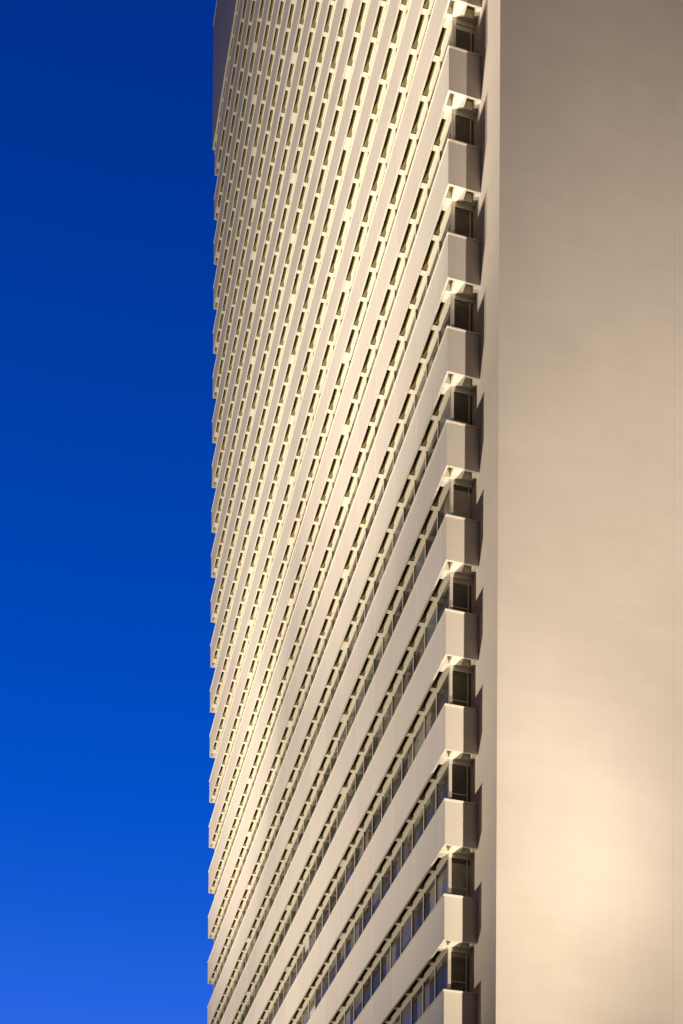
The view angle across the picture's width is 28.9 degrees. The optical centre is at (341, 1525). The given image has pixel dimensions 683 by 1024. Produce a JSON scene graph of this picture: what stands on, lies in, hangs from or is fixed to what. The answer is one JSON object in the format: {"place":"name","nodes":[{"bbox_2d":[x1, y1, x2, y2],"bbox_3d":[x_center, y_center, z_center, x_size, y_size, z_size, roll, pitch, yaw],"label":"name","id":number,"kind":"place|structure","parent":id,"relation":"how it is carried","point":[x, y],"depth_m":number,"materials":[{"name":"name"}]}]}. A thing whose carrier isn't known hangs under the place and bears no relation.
{"place":"outdoors","nodes":[
{"label":"outdoors","id":0,"kind":"place"},
{"bbox_2d":[0,0,217,1023],"label":"sky","id":1,"kind":"structure","parent":0,"point":[108,180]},
{"bbox_2d":[207,0,682,1023],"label":"office tower","id":2,"kind":"structure","parent":0,"point":[445,780],"depth_m":46.59,"materials":[{"name":"paint"}]},
{"bbox_2d":[296,946,303,974],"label":"window","id":3,"kind":"structure","parent":2,"relation":"in","point":[300,956],"depth_m":68.51,"materials":[{"name":"beige glass"}]},
{"bbox_2d":[301,999,309,1023],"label":"window","id":4,"kind":"structure","parent":2,"relation":"in","point":[306,1008],"depth_m":67.10,"materials":[{"name":"beige glass"}]},
{"bbox_2d":[302,934,310,961],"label":"window","id":5,"kind":"structure","parent":2,"relation":"in","point":[306,944],"depth_m":67.10,"materials":[{"name":"beige glass"}]},
{"bbox_2d":[308,988,315,1017],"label":"window","id":6,"kind":"structure","parent":2,"relation":"in","point":[312,998],"depth_m":65.81,"materials":[{"name":"beige glass"}]},
{"bbox_2d":[308,921,316,950],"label":"window","id":7,"kind":"structure","parent":2,"relation":"in","point":[313,931],"depth_m":65.86,"materials":[{"name":"beige glass"}]},
{"bbox_2d":[309,855,317,884],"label":"window","id":8,"kind":"structure","parent":2,"relation":"in","point":[313,866],"depth_m":65.94,"materials":[{"name":"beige glass"}]},
{"bbox_2d":[314,977,322,1007],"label":"window","id":9,"kind":"structure","parent":2,"relation":"in","point":[318,987],"depth_m":64.49,"materials":[{"name":"beige glass"}]},
{"bbox_2d":[315,909,322,937],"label":"window","id":10,"kind":"structure","parent":2,"relation":"in","point":[319,919],"depth_m":64.52,"materials":[{"name":"beige glass"}]},
{"bbox_2d":[315,841,323,870],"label":"window","id":11,"kind":"structure","parent":2,"relation":"in","point":[320,851],"depth_m":64.63,"materials":[{"name":"beige glass"}]},
{"bbox_2d":[321,965,329,995],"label":"window","id":12,"kind":"structure","parent":2,"relation":"in","point":[325,975],"depth_m":63.13,"materials":[{"name":"beige glass"}]},
{"bbox_2d":[321,895,330,926],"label":"window","id":13,"kind":"structure","parent":2,"relation":"in","point":[326,907],"depth_m":63.21,"materials":[{"name":"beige glass"}]},
{"bbox_2d":[322,826,330,855],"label":"window","id":14,"kind":"structure","parent":2,"relation":"in","point":[326,839],"depth_m":63.29,"materials":[{"name":"beige glass"}]},
{"bbox_2d":[322,757,331,786],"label":"window","id":15,"kind":"structure","parent":2,"relation":"in","point":[327,770],"depth_m":63.35,"materials":[{"name":"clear glass"}]},
{"bbox_2d":[328,952,336,984],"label":"window","id":16,"kind":"structure","parent":2,"relation":"in","point":[332,963],"depth_m":61.87,"materials":[{"name":"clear glass"}]},
{"bbox_2d":[328,881,337,911],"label":"window","id":17,"kind":"structure","parent":2,"relation":"in","point":[333,893],"depth_m":61.85,"materials":[{"name":"beige glass"}]},
{"bbox_2d":[329,810,338,841],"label":"window","id":18,"kind":"structure","parent":2,"relation":"in","point":[334,824],"depth_m":61.94,"materials":[{"name":"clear glass"}]},
{"bbox_2d":[329,740,338,768],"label":"window","id":19,"kind":"structure","parent":2,"relation":"in","point":[334,754],"depth_m":61.99,"materials":[{"name":"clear glass"}]},
{"bbox_2d":[335,1009,345,1023],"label":"window","id":20,"kind":"structure","parent":2,"relation":"in","point":[341,1019],"depth_m":60.16,"materials":[{"name":"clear glass"}]},
{"bbox_2d":[335,937,346,972],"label":"window","id":21,"kind":"structure","parent":2,"relation":"in","point":[341,951],"depth_m":60.43,"materials":[{"name":"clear glass"}]},
{"bbox_2d":[336,864,346,898],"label":"window","id":22,"kind":"structure","parent":2,"relation":"in","point":[341,879],"depth_m":60.45,"materials":[{"name":"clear glass"}]},
{"bbox_2d":[336,792,346,824],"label":"window","id":23,"kind":"structure","parent":2,"relation":"in","point":[342,807],"depth_m":60.52,"materials":[{"name":"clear glass"}]},
{"bbox_2d":[337,719,347,753],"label":"window","id":24,"kind":"structure","parent":2,"relation":"in","point":[343,734],"depth_m":60.55,"materials":[{"name":"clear glass"}]},
{"bbox_2d":[344,996,354,1023],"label":"window","id":25,"kind":"structure","parent":2,"relation":"in","point":[349,1008],"depth_m":58.77,"materials":[{"name":"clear glass"}]},
{"bbox_2d":[344,921,355,958],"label":"window","id":26,"kind":"structure","parent":2,"relation":"in","point":[350,934],"depth_m":58.85,"materials":[{"name":"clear glass"}]},
{"bbox_2d":[345,847,355,884],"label":"window","id":27,"kind":"structure","parent":2,"relation":"in","point":[350,862],"depth_m":58.94,"materials":[{"name":"beige glass"}]},
{"bbox_2d":[345,772,356,808],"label":"window","id":28,"kind":"structure","parent":2,"relation":"in","point":[351,789],"depth_m":59.00,"materials":[{"name":"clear glass"}]},
{"bbox_2d":[346,698,356,732],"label":"window","id":29,"kind":"structure","parent":2,"relation":"in","point":[352,713],"depth_m":59.07,"materials":[{"name":"beige glass"}]},
{"bbox_2d":[346,624,357,659],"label":"window","id":30,"kind":"structure","parent":2,"relation":"in","point":[354,635],"depth_m":59.15,"materials":[{"name":"beige glass"}]},
{"bbox_2d":[353,983,363,1019],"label":"window","id":31,"kind":"structure","parent":2,"relation":"in","point":[358,995],"depth_m":57.40,"materials":[{"name":"blue glass"}]},
{"bbox_2d":[353,907,363,943],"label":"window","id":32,"kind":"structure","parent":2,"relation":"in","point":[359,919],"depth_m":57.53,"materials":[{"name":"beige glass"}]},
{"bbox_2d":[354,830,364,865],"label":"window","id":33,"kind":"structure","parent":2,"relation":"in","point":[359,845],"depth_m":57.55,"materials":[{"name":"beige glass"}]},
{"bbox_2d":[354,754,364,787],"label":"window","id":34,"kind":"structure","parent":2,"relation":"in","point":[360,769],"depth_m":57.59,"materials":[{"name":"beige glass"}]},
{"bbox_2d":[355,678,365,712],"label":"window","id":35,"kind":"structure","parent":2,"relation":"in","point":[361,692],"depth_m":57.62,"materials":[{"name":"beige glass"}]},
{"bbox_2d":[355,603,365,634],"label":"window","id":36,"kind":"structure","parent":2,"relation":"in","point":[360,620],"depth_m":57.73,"materials":[{"name":"beige glass"}]},
{"bbox_2d":[361,970,372,1006],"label":"window","id":37,"kind":"structure","parent":2,"relation":"in","point":[367,981],"depth_m":56.07,"materials":[{"name":"blue glass"}]},
{"bbox_2d":[362,891,372,928],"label":"window","id":38,"kind":"structure","parent":2,"relation":"in","point":[367,905],"depth_m":56.19,"materials":[{"name":"beige glass"}]},
{"bbox_2d":[362,813,373,849],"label":"window","id":39,"kind":"structure","parent":2,"relation":"in","point":[368,828],"depth_m":56.22,"materials":[{"name":"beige glass"}]},
{"bbox_2d":[363,735,373,771],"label":"window","id":40,"kind":"structure","parent":2,"relation":"in","point":[368,752],"depth_m":56.31,"materials":[{"name":"beige glass"}]},
{"bbox_2d":[363,658,374,692],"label":"window","id":41,"kind":"structure","parent":2,"relation":"in","point":[370,672],"depth_m":56.33,"materials":[{"name":"beige glass"}]},
{"bbox_2d":[364,580,374,615],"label":"window","id":42,"kind":"structure","parent":2,"relation":"in","point":[370,595],"depth_m":56.40,"materials":[{"name":"beige glass"}]},
{"bbox_2d":[370,955,381,993],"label":"window","id":43,"kind":"structure","parent":2,"relation":"in","point":[376,968],"depth_m":54.77,"materials":[{"name":"blue glass"}]},
{"bbox_2d":[371,875,382,913],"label":"window","id":44,"kind":"structure","parent":2,"relation":"in","point":[377,890],"depth_m":54.82,"materials":[{"name":"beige glass"}]},
{"bbox_2d":[371,795,382,832],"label":"window","id":45,"kind":"structure","parent":2,"relation":"in","point":[377,811],"depth_m":54.90,"materials":[{"name":"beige glass"}]},
{"bbox_2d":[372,716,383,753],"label":"window","id":46,"kind":"structure","parent":2,"relation":"in","point":[378,732],"depth_m":54.98,"materials":[{"name":"beige glass"}]},
{"bbox_2d":[372,636,383,671],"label":"window","id":47,"kind":"structure","parent":2,"relation":"in","point":[379,651],"depth_m":55.02,"materials":[{"name":"beige glass"}]},
{"bbox_2d":[373,557,384,593],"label":"window","id":48,"kind":"structure","parent":2,"relation":"in","point":[378,575],"depth_m":55.13,"materials":[{"name":"beige glass"}]},
{"bbox_2d":[373,477,384,512],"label":"window","id":49,"kind":"structure","parent":2,"relation":"in","point":[380,491],"depth_m":55.12,"materials":[{"name":"beige glass"}]},
{"bbox_2d":[380,941,391,980],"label":"window","id":50,"kind":"structure","parent":2,"relation":"in","point":[386,955],"depth_m":53.47,"materials":[{"name":"blue glass"}]},
{"bbox_2d":[380,859,392,897],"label":"window","id":51,"kind":"structure","parent":2,"relation":"in","point":[387,873],"depth_m":53.51,"materials":[{"name":"blue glass"}]},
{"bbox_2d":[381,777,392,815],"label":"window","id":52,"kind":"structure","parent":2,"relation":"in","point":[387,793],"depth_m":53.59,"materials":[{"name":"grey glass"}]},
{"bbox_2d":[381,695,393,732],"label":"window","id":53,"kind":"structure","parent":2,"relation":"in","point":[388,712],"depth_m":53.61,"materials":[{"name":"beige glass"}]},
{"bbox_2d":[382,613,393,651],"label":"window","id":54,"kind":"structure","parent":2,"relation":"in","point":[388,631],"depth_m":53.70,"materials":[{"name":"beige glass"}]},
{"bbox_2d":[382,532,393,571],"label":"window","id":55,"kind":"structure","parent":2,"relation":"in","point":[389,548],"depth_m":53.79,"materials":[{"name":"beige glass"}]},
{"bbox_2d":[383,451,394,488],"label":"window","id":56,"kind":"structure","parent":2,"relation":"in","point":[391,462],"depth_m":53.83,"materials":[{"name":"beige glass"}]},
{"bbox_2d":[389,1010,401,1023],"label":"window","id":57,"kind":"structure","parent":2,"relation":"in","point":[397,1018],"depth_m":51.91,"materials":[{"name":"beige glass"}]},
{"bbox_2d":[389,925,401,966],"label":"window","id":58,"kind":"structure","parent":2,"relation":"in","point":[396,939],"depth_m":52.13,"materials":[{"name":"blue glass"}]},
{"bbox_2d":[390,841,402,881],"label":"window","id":59,"kind":"structure","parent":2,"relation":"in","point":[397,856],"depth_m":52.20,"materials":[{"name":"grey glass"}]},
{"bbox_2d":[390,757,403,797],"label":"window","id":60,"kind":"structure","parent":2,"relation":"in","point":[397,774],"depth_m":52.25,"materials":[{"name":"grey glass"}]},
{"bbox_2d":[391,673,403,712],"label":"window","id":61,"kind":"structure","parent":2,"relation":"in","point":[398,691],"depth_m":52.31,"materials":[{"name":"beige glass"}]},
{"bbox_2d":[391,589,404,629],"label":"window","id":62,"kind":"structure","parent":2,"relation":"in","point":[398,608],"depth_m":52.35,"materials":[{"name":"beige glass"}]},
{"bbox_2d":[392,506,404,546],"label":"window","id":63,"kind":"structure","parent":2,"relation":"in","point":[399,523],"depth_m":52.44,"materials":[{"name":"beige glass"}]},
{"bbox_2d":[392,423,404,461],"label":"window","id":64,"kind":"structure","parent":2,"relation":"in","point":[401,435],"depth_m":52.51,"materials":[{"name":"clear glass"}]},
{"bbox_2d":[399,995,412,1023],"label":"window","id":65,"kind":"structure","parent":2,"relation":"in","point":[407,1007],"depth_m":50.60,"materials":[{"name":"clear glass"}]},
{"bbox_2d":[400,908,413,952],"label":"window","id":66,"kind":"structure","parent":2,"relation":"in","point":[407,924],"depth_m":50.82,"materials":[{"name":"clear glass"}]},
{"bbox_2d":[400,822,413,864],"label":"window","id":67,"kind":"structure","parent":2,"relation":"in","point":[407,839],"depth_m":50.89,"materials":[{"name":"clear glass"}]},
{"bbox_2d":[401,736,413,778],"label":"window","id":68,"kind":"structure","parent":2,"relation":"in","point":[408,753],"depth_m":50.98,"materials":[{"name":"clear glass"}]},
{"bbox_2d":[401,650,414,691],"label":"window","id":69,"kind":"structure","parent":2,"relation":"in","point":[408,670],"depth_m":50.99,"materials":[{"name":"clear glass"}]},
{"bbox_2d":[402,564,414,606],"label":"window","id":70,"kind":"structure","parent":2,"relation":"in","point":[409,583],"depth_m":51.10,"materials":[{"name":"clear glass"}]},
{"bbox_2d":[402,479,415,519],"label":"window","id":71,"kind":"structure","parent":2,"relation":"in","point":[411,493],"depth_m":51.11,"materials":[{"name":"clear glass"}]},
{"bbox_2d":[403,393,415,434],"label":"window","id":72,"kind":"structure","parent":2,"relation":"in","point":[412,406],"depth_m":51.23,"materials":[{"name":"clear glass"}]},
{"bbox_2d":[403,308,416,348],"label":"window","id":73,"kind":"structure","parent":2,"relation":"in","point":[411,324],"depth_m":51.25,"materials":[{"name":"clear glass"}]},
{"bbox_2d":[410,980,424,1023],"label":"window","id":74,"kind":"structure","parent":2,"relation":"in","point":[418,994],"depth_m":49.38,"materials":[{"name":"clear glass"}]},
{"bbox_2d":[411,891,424,936],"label":"window","id":75,"kind":"structure","parent":2,"relation":"in","point":[418,907],"depth_m":49.47,"materials":[{"name":"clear glass"}]},
{"bbox_2d":[411,802,424,846],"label":"window","id":76,"kind":"structure","parent":2,"relation":"in","point":[418,820],"depth_m":49.58,"materials":[{"name":"clear glass"}]},
{"bbox_2d":[412,714,425,758],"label":"window","id":77,"kind":"structure","parent":2,"relation":"in","point":[419,734],"depth_m":49.60,"materials":[{"name":"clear glass"}]},
{"bbox_2d":[412,625,425,669],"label":"window","id":78,"kind":"structure","parent":2,"relation":"in","point":[419,647],"depth_m":49.71,"materials":[{"name":"clear glass"}]},
{"bbox_2d":[413,538,426,581],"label":"window","id":79,"kind":"structure","parent":2,"relation":"in","point":[420,558],"depth_m":49.72,"materials":[{"name":"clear glass"}]},
{"bbox_2d":[413,449,427,492],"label":"window","id":80,"kind":"structure","parent":2,"relation":"in","point":[423,463],"depth_m":49.82,"materials":[{"name":"clear glass"}]},
{"bbox_2d":[414,362,427,405],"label":"window","id":81,"kind":"structure","parent":2,"relation":"in","point":[423,376],"depth_m":49.86,"materials":[{"name":"clear glass"}]},
{"bbox_2d":[414,274,428,316],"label":"window","id":82,"kind":"structure","parent":2,"relation":"in","point":[425,284],"depth_m":49.93,"materials":[{"name":"clear glass"}]},
{"bbox_2d":[422,964,436,1010],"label":"window","id":83,"kind":"structure","parent":2,"relation":"in","point":[430,979],"depth_m":48.11,"materials":[{"name":"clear glass"}]},
{"bbox_2d":[422,873,437,919],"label":"window","id":84,"kind":"structure","parent":2,"relation":"in","point":[430,890],"depth_m":48.15,"materials":[{"name":"clear glass"}]},
{"bbox_2d":[423,782,437,828],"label":"window","id":85,"kind":"structure","parent":2,"relation":"in","point":[430,801],"depth_m":48.23,"materials":[{"name":"clear glass"}]},
{"bbox_2d":[423,691,437,736],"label":"window","id":86,"kind":"structure","parent":2,"relation":"in","point":[431,711],"depth_m":48.27,"materials":[{"name":"clear glass"}]},
{"bbox_2d":[424,600,437,646],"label":"window","id":87,"kind":"structure","parent":2,"relation":"in","point":[431,622],"depth_m":48.33,"materials":[{"name":"beige glass"}]},
{"bbox_2d":[424,510,438,554],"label":"window","id":88,"kind":"structure","parent":2,"relation":"in","point":[433,528],"depth_m":48.40,"materials":[{"name":"clear glass"}]},
{"bbox_2d":[425,419,438,462],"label":"window","id":89,"kind":"structure","parent":2,"relation":"in","point":[434,436],"depth_m":48.49,"materials":[{"name":"beige glass"}]},
{"bbox_2d":[425,329,439,373],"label":"window","id":90,"kind":"structure","parent":2,"relation":"in","point":[435,344],"depth_m":48.53,"materials":[{"name":"beige glass"}]},
{"bbox_2d":[426,239,440,282],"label":"window","id":91,"kind":"structure","parent":2,"relation":"in","point":[432,263],"depth_m":48.58,"materials":[{"name":"beige glass"}]},
{"bbox_2d":[434,947,450,996],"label":"window","id":92,"kind":"structure","parent":2,"relation":"in","point":[441,963],"depth_m":46.73,"materials":[{"name":"blue glass"}]},
{"bbox_2d":[434,853,450,902],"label":"window","id":93,"kind":"structure","parent":2,"relation":"in","point":[443,871],"depth_m":46.77,"materials":[{"name":"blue glass"}]},
{"bbox_2d":[435,759,451,807],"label":"window","id":94,"kind":"structure","parent":2,"relation":"in","point":[442,781],"depth_m":46.87,"materials":[{"name":"beige glass"}]},
{"bbox_2d":[435,666,451,714],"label":"window","id":95,"kind":"structure","parent":2,"relation":"in","point":[444,688],"depth_m":46.87,"materials":[{"name":"beige glass"}]},
{"bbox_2d":[436,572,451,621],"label":"window","id":96,"kind":"structure","parent":2,"relation":"in","point":[443,599],"depth_m":46.95,"materials":[{"name":"beige glass"}]},
{"bbox_2d":[436,479,452,527],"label":"window","id":97,"kind":"structure","parent":2,"relation":"in","point":[446,500],"depth_m":46.98,"materials":[{"name":"beige glass"}]},
{"bbox_2d":[437,387,452,435],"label":"window","id":98,"kind":"structure","parent":2,"relation":"in","point":[444,413],"depth_m":47.06,"materials":[{"name":"beige glass"}]},
{"bbox_2d":[437,294,453,341],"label":"window","id":99,"kind":"structure","parent":2,"relation":"in","point":[449,308],"depth_m":47.04,"materials":[{"name":"beige glass"}]},
{"bbox_2d":[438,202,453,247],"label":"window","id":100,"kind":"structure","parent":2,"relation":"in","point":[446,226],"depth_m":47.12,"materials":[{"name":"glass"}]},
{"bbox_2d":[438,110,454,157],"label":"window","id":101,"kind":"structure","parent":2,"relation":"in","point":[447,131],"depth_m":47.13,"materials":[{"name":"glass"}]},
{"bbox_2d":[447,947,471,991],"bbox_3d":[4.106,-19.217,46.264,0.870,1.797,0.090,1,-1,-15],"label":"corner window","id":102,"kind":"structure","parent":2,"relation":"in","point":[460,962],"depth_m":46.29,"materials":[{"name":"brown glass"}]},
{"bbox_2d":[447,853,471,896],"bbox_3d":[4.128,-22.516,46.324,0.870,1.797,0.090,1,-1,-15],"label":"corner window","id":103,"kind":"structure","parent":2,"relation":"in","point":[461,865],"depth_m":46.36,"materials":[{"name":"brown glass"}]},
{"bbox_2d":[448,759,471,801],"bbox_3d":[4.150,-25.815,46.384,0.870,1.797,0.090,1,-1,-15],"label":"corner window","id":104,"kind":"structure","parent":2,"relation":"in","point":[461,772],"depth_m":46.40,"materials":[{"name":"brown glass"}]},
{"bbox_2d":[448,665,472,707],"bbox_3d":[4.171,-29.115,46.444,0.870,1.797,0.090,1,-1,-15],"label":"corner window","id":105,"kind":"structure","parent":2,"relation":"in","point":[462,678],"depth_m":46.47,"materials":[{"name":"brown glass"}]},
{"bbox_2d":[449,572,472,613],"bbox_3d":[4.193,-32.414,46.504,0.870,1.797,0.090,1,-1,-15],"label":"corner window","id":106,"kind":"structure","parent":2,"relation":"in","point":[462,585],"depth_m":46.53,"materials":[{"name":"brown glass"}]},
{"bbox_2d":[449,479,473,518],"bbox_3d":[4.215,-35.714,46.564,0.870,1.797,0.090,1,-1,-15],"label":"corner window","id":107,"kind":"structure","parent":2,"relation":"in","point":[463,493],"depth_m":46.60,"materials":[{"name":"brown glass"}]},
{"bbox_2d":[450,386,473,425],"bbox_3d":[4.237,-39.013,46.624,0.870,1.797,0.090,1,-1,-15],"label":"corner window","id":108,"kind":"structure","parent":2,"relation":"in","point":[463,400],"depth_m":46.65,"materials":[{"name":"brown glass"}]},
{"bbox_2d":[450,294,474,331],"bbox_3d":[4.259,-42.312,46.684,0.870,1.797,0.090,1,-1,-15],"label":"corner window","id":109,"kind":"structure","parent":2,"relation":"in","point":[463,307],"depth_m":46.71,"materials":[{"name":"brown glass"}]},
{"bbox_2d":[451,201,474,238],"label":"corner window","id":110,"kind":"structure","parent":2,"relation":"in","point":[464,216],"depth_m":46.77,"materials":[{"name":"brown glass"}]},
{"bbox_2d":[451,109,475,145],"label":"corner window","id":111,"kind":"structure","parent":2,"relation":"in","point":[464,123],"depth_m":46.84,"materials":[{"name":"brown glass"}]},
{"bbox_2d":[452,17,475,52],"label":"corner window","id":112,"kind":"structure","parent":2,"relation":"in","point":[465,32],"depth_m":46.89,"materials":[{"name":"brown glass"}]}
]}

